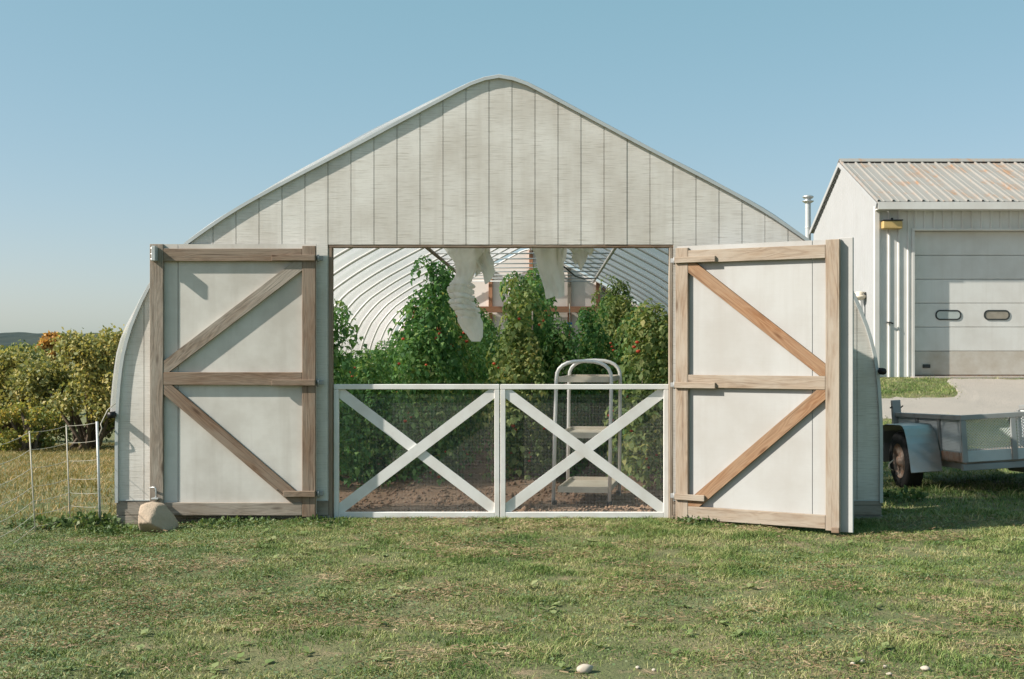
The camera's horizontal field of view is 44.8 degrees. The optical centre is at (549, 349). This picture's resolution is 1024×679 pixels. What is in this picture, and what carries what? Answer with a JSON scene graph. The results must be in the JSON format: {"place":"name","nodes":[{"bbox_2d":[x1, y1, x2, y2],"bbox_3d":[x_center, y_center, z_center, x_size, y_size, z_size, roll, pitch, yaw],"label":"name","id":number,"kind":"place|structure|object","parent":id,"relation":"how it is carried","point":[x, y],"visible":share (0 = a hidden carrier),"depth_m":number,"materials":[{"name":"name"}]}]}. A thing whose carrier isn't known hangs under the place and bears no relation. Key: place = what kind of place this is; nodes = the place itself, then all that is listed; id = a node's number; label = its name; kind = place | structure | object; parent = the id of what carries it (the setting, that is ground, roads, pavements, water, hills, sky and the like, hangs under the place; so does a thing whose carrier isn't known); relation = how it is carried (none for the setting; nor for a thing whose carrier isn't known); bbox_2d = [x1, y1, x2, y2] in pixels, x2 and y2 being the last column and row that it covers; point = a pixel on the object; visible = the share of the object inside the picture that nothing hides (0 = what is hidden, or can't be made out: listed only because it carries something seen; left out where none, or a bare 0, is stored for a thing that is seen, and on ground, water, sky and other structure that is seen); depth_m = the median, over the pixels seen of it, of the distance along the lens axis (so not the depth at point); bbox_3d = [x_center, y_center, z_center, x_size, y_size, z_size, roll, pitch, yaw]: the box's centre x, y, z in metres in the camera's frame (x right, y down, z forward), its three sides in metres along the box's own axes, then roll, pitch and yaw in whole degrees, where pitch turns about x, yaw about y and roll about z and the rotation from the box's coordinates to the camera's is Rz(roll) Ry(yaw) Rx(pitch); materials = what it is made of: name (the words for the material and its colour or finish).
{"place":"outdoors","nodes":[
{"label":"outdoors","id":0,"kind":"place"},
{"bbox_2d":[0,440,116,530],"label":"field grass","id":1,"kind":"structure","parent":0,"point":[52,455],"depth_m":16.02,"materials":[{"name":"green plant"}]},
{"bbox_2d":[0,332,388,358],"bbox_3d":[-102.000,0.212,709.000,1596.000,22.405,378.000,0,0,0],"label":"hill","id":2,"kind":"structure","parent":0,"point":[8,339],"depth_m":651.84,"materials":[{"name":"green plant"}]},
{"bbox_2d":[0,362,1023,678],"bbox_3d":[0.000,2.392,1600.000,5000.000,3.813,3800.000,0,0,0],"label":"ground","id":3,"kind":"structure","parent":0,"point":[546,670],"depth_m":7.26,"materials":[{"name":"green plant"}]},
{"bbox_2d":[0,399,60,451],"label":"shrub","id":4,"kind":"object","parent":3,"relation":"on","point":[26,417],"visible":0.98,"depth_m":25.90,"materials":[{"name":"green plant"}]},
{"bbox_2d":[0,342,67,432],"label":"shrub","id":5,"kind":"object","parent":3,"relation":"on","point":[13,347],"visible":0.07,"depth_m":33.21,"materials":[{"name":"green plant"}]},
{"bbox_2d":[7,513,72,530],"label":"weed clump","id":6,"kind":"object","parent":3,"relation":"on","point":[42,519],"visible":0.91,"depth_m":10.71,"materials":[{"name":"green plant"}]},
{"bbox_2d":[0,339,86,443],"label":"shrub","id":7,"kind":"object","parent":3,"relation":"on","point":[9,394],"visible":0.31,"depth_m":28.29,"materials":[{"name":"green plant"}]},
{"bbox_2d":[0,421,100,549],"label":"net fence","id":8,"kind":"object","parent":3,"relation":"on","point":[98,472],"visible":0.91,"depth_m":10.94,"materials":[{"name":"metal"}]},
{"bbox_2d":[35,330,73,388],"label":"maple tree","id":9,"kind":"object","parent":3,"relation":"on","point":[45,341],"visible":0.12,"depth_m":81.61,"materials":[{"name":"orange plant"}]},
{"bbox_2d":[8,323,124,449],"bbox_3d":[-10.234,0.867,27.527,3.057,2.952,2.388,0,0,29],"label":"shrub","id":10,"kind":"object","parent":3,"relation":"on","point":[93,356],"visible":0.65,"depth_m":27.02,"materials":[{"name":"green plant"}]},
{"bbox_2d":[53,509,120,528],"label":"weed clump","id":11,"kind":"object","parent":3,"relation":"on","point":[93,519],"visible":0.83,"depth_m":10.78,"materials":[{"name":"green plant"}]},
{"bbox_2d":[77,521,141,534],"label":"weed clump","id":12,"kind":"object","parent":3,"relation":"on","point":[110,529],"visible":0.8,"depth_m":10.56,"materials":[{"name":"green plant"}]},
{"bbox_2d":[138,502,178,533],"bbox_3d":[-3.365,1.450,10.600,0.338,0.307,0.301,0,0,-37],"label":"boulder","id":13,"kind":"object","parent":3,"relation":"on","point":[155,516],"visible":0.9,"depth_m":10.51,"materials":[{"name":"beige stone"}]},
{"bbox_2d":[190,515,273,529],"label":"weed clump","id":14,"kind":"object","parent":3,"relation":"on","point":[213,521],"visible":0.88,"depth_m":10.68,"materials":[{"name":"green plant"}]},
{"bbox_2d":[285,514,352,526],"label":"weed clump","id":15,"kind":"object","parent":3,"relation":"on","point":[318,521],"visible":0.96,"depth_m":10.73,"materials":[{"name":"green plant"}]},
{"bbox_2d":[107,74,886,532],"bbox_3d":[-0.487,-0.408,19.754,6.895,4.116,19.232,0,0,0],"label":"greenhouse","id":16,"kind":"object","parent":3,"relation":"on","point":[223,390],"visible":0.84,"depth_m":10.95,"materials":[{"name":"paint"}]},
{"bbox_2d":[98,403,115,436],"bbox_3d":[-3.923,0.614,11.005,0.055,0.320,0.179,0,0,36],"label":"cord","id":17,"kind":"object","parent":16,"relation":"attached to","point":[103,419],"visible":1,"depth_m":10.96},
{"bbox_2d":[149,244,322,516],"bbox_3d":[-2.763,0.266,10.897,1.518,2.403,0.135,0,0,0],"label":"door","id":18,"kind":"structure","parent":16,"relation":"in","point":[234,382],"depth_m":10.95,"materials":[{"name":"paint"}]},
{"bbox_2d":[334,384,499,517],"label":"gate","id":19,"kind":"structure","parent":16,"relation":"attached to","point":[414,450],"depth_m":11.05,"materials":[{"name":"white paint"}]},
{"bbox_2d":[444,248,489,341],"bbox_3d":[-0.761,-0.509,11.329,0.435,0.863,0.247,0,0,0],"label":"fabric bundle","id":20,"kind":"object","parent":16,"relation":"hanging from","point":[460,290],"visible":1,"depth_m":11.26,"materials":[{"name":"white fabric"}]},
{"bbox_2d":[475,248,495,283],"bbox_3d":[-0.627,-0.772,11.300,0.260,0.351,0.131,0,0,11],"label":"hanging flap","id":21,"kind":"object","parent":16,"relation":"hanging from","point":[486,267],"visible":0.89,"depth_m":11.29,"materials":[{"name":"fabric"}]},
{"bbox_2d":[531,248,564,298],"bbox_3d":[-0.024,-0.707,11.342,0.315,0.487,0.047,0,0,-4],"label":"hanging sheet","id":22,"kind":"object","parent":16,"relation":"hanging from","point":[550,270],"visible":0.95,"depth_m":11.34,"materials":[{"name":"fabric"}]},
{"bbox_2d":[556,248,566,269],"bbox_3d":[0.086,-0.822,11.404,0.146,0.278,0.093,0,0,0],"label":"hanging sheet","id":23,"kind":"object","parent":16,"relation":"hanging from","point":[563,253],"visible":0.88,"depth_m":11.41,"materials":[{"name":"fabric"}]},
{"bbox_2d":[567,304,571,339],"bbox_3d":[0.230,-0.097,14.600,0.060,0.900,0.060,0,0,0],"label":"twine","id":24,"kind":"object","parent":16,"relation":"hanging from","point":[569,321],"visible":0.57,"depth_m":14.60,"materials":[{"name":"white fabric"}]},
{"bbox_2d":[564,266,597,279],"bbox_3d":[0.490,-1.256,20.504,0.074,0.145,3.079,0,0,13],"label":"cable","id":25,"kind":"object","parent":16,"relation":"hanging from","point":[578,276],"visible":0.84,"depth_m":20.33,"materials":[{"name":"black plastic"}]},
{"bbox_2d":[569,248,593,270],"bbox_3d":[0.293,-0.840,11.361,0.233,0.234,0.071,0,0,9],"label":"hanging sheet","id":26,"kind":"object","parent":16,"relation":"hanging from","point":[579,256],"visible":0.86,"depth_m":11.36,"materials":[{"name":"fabric"}]},
{"bbox_2d":[500,384,668,517],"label":"gate","id":27,"kind":"structure","parent":16,"relation":"attached to","point":[581,450],"depth_m":11.05,"materials":[{"name":"white paint"}]},
{"bbox_2d":[670,237,853,532],"bbox_3d":[1.768,0.288,10.537,1.615,2.425,0.115,0,0,29],"label":"door","id":28,"kind":"structure","parent":16,"relation":"in","point":[764,384],"depth_m":10.50,"materials":[{"name":"white wood"}]},
{"bbox_2d":[339,418,662,511],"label":"soil floor","id":29,"kind":"structure","parent":3,"relation":"on","point":[416,487],"depth_m":12.79,"materials":[{"name":"brown soil"}]},
{"bbox_2d":[334,364,373,478],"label":"tomato plant","id":30,"kind":"object","parent":29,"relation":"on","point":[349,443],"visible":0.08,"depth_m":13.82,"materials":[{"name":"green plant"}]},
{"bbox_2d":[334,299,377,491],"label":"tomato plant","id":31,"kind":"object","parent":29,"relation":"on","point":[344,407],"visible":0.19,"depth_m":13.14,"materials":[{"name":"green plant"}]},
{"bbox_2d":[334,350,377,470],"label":"tomato plant","id":32,"kind":"object","parent":29,"relation":"on","point":[341,352],"visible":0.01,"depth_m":14.62,"materials":[{"name":"green plant"}]},
{"bbox_2d":[343,350,377,462],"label":"tomato plant","id":33,"kind":"object","parent":29,"relation":"on","point":[356,358],"visible":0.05,"depth_m":15.03,"materials":[{"name":"green plant"}]},
{"bbox_2d":[351,359,386,461],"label":"tomato plant","id":34,"kind":"object","parent":29,"relation":"on","point":[372,398],"visible":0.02,"depth_m":15.97,"materials":[{"name":"green plant"}]},
{"bbox_2d":[339,359,412,482],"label":"tomato plant","id":35,"kind":"object","parent":29,"relation":"on","point":[385,460],"visible":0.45,"depth_m":13.82,"materials":[{"name":"green plant"}]},
{"bbox_2d":[357,347,398,452],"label":"tomato plant","id":36,"kind":"object","parent":29,"relation":"on","point":[386,374],"visible":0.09,"depth_m":17.26,"materials":[{"name":"green plant"}]},
{"bbox_2d":[362,351,396,457],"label":"tomato plant","id":37,"kind":"object","parent":29,"relation":"on","point":[377,365],"visible":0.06,"depth_m":16.68,"materials":[{"name":"green plant"}]},
{"bbox_2d":[371,355,407,432],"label":"tomato plant","id":38,"kind":"object","parent":29,"relation":"on","point":[390,371],"depth_m":18.47,"materials":[{"name":"green plant"}]},
{"bbox_2d":[374,340,405,449],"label":"tomato plant","id":39,"kind":"object","parent":29,"relation":"on","point":[382,353],"visible":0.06,"depth_m":17.88,"materials":[{"name":"green plant"}]},
{"bbox_2d":[384,334,408,373],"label":"tomato plant","id":40,"kind":"object","parent":29,"relation":"on","point":[392,343],"visible":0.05,"depth_m":20.03,"materials":[{"name":"green plant"}]},
{"bbox_2d":[381,323,460,486],"bbox_3d":[-1.420,0.737,13.554,0.898,2.077,0.853,0,0,-19],"label":"tomato plant","id":41,"kind":"object","parent":29,"relation":"on","point":[418,364],"visible":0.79,"depth_m":13.48,"materials":[{"name":"green plant"}]},
{"bbox_2d":[378,255,478,478],"bbox_3d":[-1.331,0.385,14.114,1.200,2.940,1.091,0,0,-20],"label":"tomato plant","id":42,"kind":"object","parent":29,"relation":"on","point":[431,320],"visible":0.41,"depth_m":14.02,"materials":[{"name":"green plant"}]},
{"bbox_2d":[397,306,464,470],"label":"tomato plant","id":43,"kind":"object","parent":29,"relation":"on","point":[451,415],"visible":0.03,"depth_m":14.70,"materials":[{"name":"green plant"}]},
{"bbox_2d":[395,289,488,468],"bbox_3d":[-1.405,0.540,15.358,1.149,2.824,1.247,0,0,-41],"label":"tomato plant","id":44,"kind":"object","parent":29,"relation":"on","point":[452,327],"visible":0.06,"depth_m":15.28,"materials":[{"name":"green plant"}]},
{"bbox_2d":[438,292,481,462],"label":"tomato plant","id":45,"kind":"object","parent":29,"relation":"on","point":[465,367],"visible":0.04,"depth_m":16.03,"materials":[{"name":"green plant"}]},
{"bbox_2d":[446,340,485,454],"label":"tomato plant","id":46,"kind":"object","parent":29,"relation":"on","point":[474,372],"visible":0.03,"depth_m":16.62,"materials":[{"name":"green plant"}]},
{"bbox_2d":[441,268,493,449],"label":"tomato plant","id":47,"kind":"object","parent":29,"relation":"on","point":[479,365],"visible":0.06,"depth_m":17.84,"materials":[{"name":"green plant"}]},
{"bbox_2d":[451,318,483,453],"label":"tomato plant","id":48,"kind":"object","parent":29,"relation":"on","point":[479,415],"visible":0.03,"depth_m":17.32,"materials":[{"name":"green plant"}]},
{"bbox_2d":[471,342,484,441],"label":"tomato plant","id":49,"kind":"object","parent":29,"relation":"on","point":[475,413],"visible":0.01,"depth_m":19.30,"materials":[{"name":"green plant"}]},
{"bbox_2d":[470,341,491,440],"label":"tomato plant","id":50,"kind":"object","parent":29,"relation":"on","point":[482,381],"visible":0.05,"depth_m":19.92,"materials":[{"name":"green plant"}]},
{"bbox_2d":[472,356,490,435],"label":"tomato plant","id":51,"kind":"object","parent":29,"relation":"on","point":[481,430],"visible":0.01,"depth_m":20.65,"materials":[{"name":"green plant"}]},
{"bbox_2d":[474,341,493,434],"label":"tomato plant","id":52,"kind":"object","parent":29,"relation":"on","point":[479,346],"visible":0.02,"depth_m":21.20,"materials":[{"name":"green plant"}]},
{"bbox_2d":[473,296,498,428],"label":"tomato plant","id":53,"kind":"object","parent":29,"relation":"on","point":[485,320],"visible":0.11,"depth_m":22.43,"materials":[{"name":"green plant"}]},
{"bbox_2d":[480,345,492,428],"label":"tomato plant","id":54,"kind":"object","parent":29,"relation":"on","point":[487,360],"visible":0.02,"depth_m":21.70,"materials":[{"name":"green plant"}]},
{"bbox_2d":[483,321,497,372],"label":"tomato plant","id":55,"kind":"object","parent":29,"relation":"on","point":[490,341],"visible":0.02,"depth_m":24.27,"materials":[{"name":"green plant"}]},
{"bbox_2d":[485,319,501,353],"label":"tomato plant","id":56,"kind":"object","parent":29,"relation":"on","point":[493,328],"visible":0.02,"depth_m":26.09,"materials":[{"name":"green plant"}]},
{"bbox_2d":[339,441,662,511],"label":"soil clods","id":57,"kind":"object","parent":29,"relation":"on","point":[441,501],"visible":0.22,"depth_m":12.09,"materials":[{"name":"brown soil"}]},
{"bbox_2d":[481,272,560,482],"bbox_3d":[-0.336,0.394,13.818,0.914,2.537,1.035,0,0,-2],"label":"tomato plant","id":58,"kind":"object","parent":29,"relation":"on","point":[512,336],"visible":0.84,"depth_m":13.72,"materials":[{"name":"green plant"}]},
{"bbox_2d":[491,269,550,383],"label":"tomato plant","id":59,"kind":"object","parent":29,"relation":"on","point":[528,271],"visible":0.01,"depth_m":18.79,"materials":[{"name":"green plant"}]},
{"bbox_2d":[489,282,553,448],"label":"tomato plant","id":60,"kind":"object","parent":29,"relation":"on","point":[497,381],"depth_m":16.35,"materials":[{"name":"green plant"}]},
{"bbox_2d":[488,262,564,464],"bbox_3d":[-0.233,0.285,15.820,1.081,2.800,0.954,0,0,-34],"label":"tomato plant","id":61,"kind":"object","parent":29,"relation":"on","point":[531,280],"visible":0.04,"depth_m":15.80,"materials":[{"name":"green plant"}]},
{"bbox_2d":[490,271,565,471],"bbox_3d":[-0.227,0.386,14.540,0.973,2.640,0.925,0,0,-15],"label":"tomato plant","id":62,"kind":"object","parent":29,"relation":"on","point":[536,327],"visible":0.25,"depth_m":14.46,"materials":[{"name":"green plant"}]},
{"bbox_2d":[492,294,565,464],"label":"tomato plant","id":63,"kind":"object","parent":29,"relation":"on","point":[503,307],"visible":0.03,"depth_m":15.12,"materials":[{"name":"green plant"}]},
{"bbox_2d":[530,311,532,472],"bbox_3d":[-0.210,0.550,14.200,0.036,2.000,0.018,0,0,0],"label":"trellis stake","id":64,"kind":"object","parent":29,"relation":"on","point":[531,393],"depth_m":14.19,"materials":[{"name":"brown wood"}]},
{"bbox_2d":[526,316,597,478],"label":"tomato plant","id":65,"kind":"object","parent":29,"relation":"on","point":[564,343],"visible":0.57,"depth_m":14.35,"materials":[{"name":"green plant"}]},
{"bbox_2d":[571,316,600,422],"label":"tomato plant","id":66,"kind":"object","parent":29,"relation":"on","point":[585,353],"depth_m":20.33,"materials":[{"name":"green plant"}]},
{"bbox_2d":[551,359,621,506],"bbox_3d":[0.373,0.784,12.207,0.588,1.392,0.972,0,0,9],"label":"utility cart","id":67,"kind":"object","parent":29,"relation":"on","point":[576,484],"visible":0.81,"depth_m":11.78,"materials":[{"name":"white metal"}]},
{"bbox_2d":[558,302,619,472],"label":"tomato plant","id":68,"kind":"object","parent":29,"relation":"on","point":[593,337],"visible":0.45,"depth_m":14.97,"materials":[{"name":"green plant"}]},
{"bbox_2d":[574,290,614,399],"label":"tomato plant","id":69,"kind":"object","parent":29,"relation":"on","point":[594,299],"visible":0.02,"depth_m":22.41,"materials":[{"name":"green plant"}]},
{"bbox_2d":[583,295,613,440],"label":"tomato plant","id":70,"kind":"object","parent":29,"relation":"on","point":[600,319],"depth_m":19.64,"materials":[{"name":"green plant"}]},
{"bbox_2d":[582,275,636,440],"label":"tomato plant","id":71,"kind":"object","parent":29,"relation":"on","point":[620,285],"visible":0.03,"depth_m":19.15,"materials":[{"name":"green plant"}]},
{"bbox_2d":[581,294,662,463],"bbox_3d":[0.899,0.572,15.854,1.043,2.562,0.991,0,0,19],"label":"tomato plant","id":72,"kind":"object","parent":29,"relation":"on","point":[613,325],"visible":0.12,"depth_m":15.68,"materials":[{"name":"green plant"}]},
{"bbox_2d":[590,325,662,462],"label":"tomato plant","id":73,"kind":"object","parent":29,"relation":"on","point":[615,333],"visible":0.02,"depth_m":15.24,"materials":[{"name":"green plant"}]},
{"bbox_2d":[596,331,661,474],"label":"tomato plant","id":74,"kind":"object","parent":29,"relation":"on","point":[618,342],"visible":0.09,"depth_m":14.72,"materials":[{"name":"green plant"}]},
{"bbox_2d":[598,302,667,476],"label":"tomato plant","id":75,"kind":"object","parent":29,"relation":"on","point":[622,353],"visible":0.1,"depth_m":14.00,"materials":[{"name":"green plant"}]},
{"bbox_2d":[602,298,667,490],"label":"tomato plant","id":76,"kind":"object","parent":29,"relation":"on","point":[651,335],"visible":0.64,"depth_m":13.17,"materials":[{"name":"green plant"}]},
{"bbox_2d":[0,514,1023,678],"bbox_3d":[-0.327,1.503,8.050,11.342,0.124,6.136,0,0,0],"label":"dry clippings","id":77,"kind":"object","parent":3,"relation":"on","point":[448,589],"visible":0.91,"depth_m":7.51,"materials":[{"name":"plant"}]},
{"bbox_2d":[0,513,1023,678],"bbox_3d":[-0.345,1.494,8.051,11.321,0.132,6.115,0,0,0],"label":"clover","id":78,"kind":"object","parent":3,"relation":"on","point":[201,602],"visible":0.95,"depth_m":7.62,"materials":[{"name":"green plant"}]},
{"bbox_2d":[0,520,1023,678],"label":"lawn rosettes","id":79,"kind":"object","parent":3,"relation":"on","point":[561,663],"visible":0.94,"depth_m":6.79,"materials":[{"name":"green plant"}]},
{"bbox_2d":[577,664,593,673],"bbox_3d":[0.164,1.480,5.753,0.082,0.045,0.066,-10,0,1],"label":"pebble","id":80,"kind":"object","parent":3,"relation":"on","point":[586,668],"visible":0.99,"depth_m":5.73,"materials":[{"name":"stone"}]},
{"bbox_2d":[676,514,721,524],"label":"weed clump","id":81,"kind":"object","parent":3,"relation":"on","point":[703,520],"visible":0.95,"depth_m":10.70,"materials":[{"name":"green plant"}]},
{"bbox_2d":[883,485,928,502],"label":"weed clump","id":82,"kind":"object","parent":3,"relation":"on","point":[914,497],"visible":0.85,"depth_m":12.13,"materials":[{"name":"green plant"}]},
{"bbox_2d":[809,158,1023,378],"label":"garage","id":83,"kind":"structure","parent":3,"relation":"on","point":[939,278],"depth_m":26.29,"materials":[{"name":"white metal"}]},
{"bbox_2d":[802,195,813,239],"bbox_3d":[6.762,-1.699,32.500,0.310,4.738,0.310,0,0,0],"label":"flue pipe","id":84,"kind":"object","parent":83,"relation":"attached to","point":[807,201],"visible":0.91,"depth_m":32.43,"materials":[{"name":"metal"}]},
{"bbox_2d":[855,291,865,309],"bbox_3d":[6.750,-0.339,27.000,0.280,1.879,0.280,0,0,0],"label":"vent pipe","id":85,"kind":"object","parent":83,"relation":"attached to","point":[860,295],"visible":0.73,"depth_m":26.92,"materials":[{"name":"white paint"}]},
{"bbox_2d":[881,218,902,228],"bbox_3d":[7.164,-2.651,25.980,0.430,0.235,0.180,0,0,0],"label":"wall lamp","id":86,"kind":"object","parent":83,"relation":"attached to","point":[891,223],"visible":1,"depth_m":25.90,"materials":[{"name":"metal"}]},
{"bbox_2d":[915,231,1023,375],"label":"overhead door","id":87,"kind":"structure","parent":83,"relation":"in","point":[969,285],"depth_m":26.29,"materials":[{"name":"white metal"}]},
{"bbox_2d":[920,666,929,670],"bbox_3d":[1.746,1.482,5.767,0.037,0.026,0.043,0,0,-37],"label":"pebble","id":88,"kind":"object","parent":3,"relation":"on","point":[925,668],"visible":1,"depth_m":5.76,"materials":[{"name":"stone"}]},
{"bbox_2d":[883,400,1023,487],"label":"utility trailer","id":89,"kind":"object","parent":3,"relation":"on","point":[915,445],"visible":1,"depth_m":13.15,"materials":[{"name":"grey paint"}]},
{"bbox_2d":[0,0,1023,341],"label":"sky","id":90,"kind":"structure","parent":0,"point":[127,126],"materials":[{"name":"blue"}]},
{"bbox_2d":[879,375,1023,522],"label":"side grass","id":91,"kind":"structure","parent":0,"point":[941,485],"depth_m":13.29,"materials":[{"name":"green plant"}]},
{"bbox_2d":[882,378,1023,420],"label":"gravel road","id":92,"kind":"structure","parent":0,"point":[985,396],"depth_m":21.85,"materials":[{"name":"beige gravel"}]}
]}

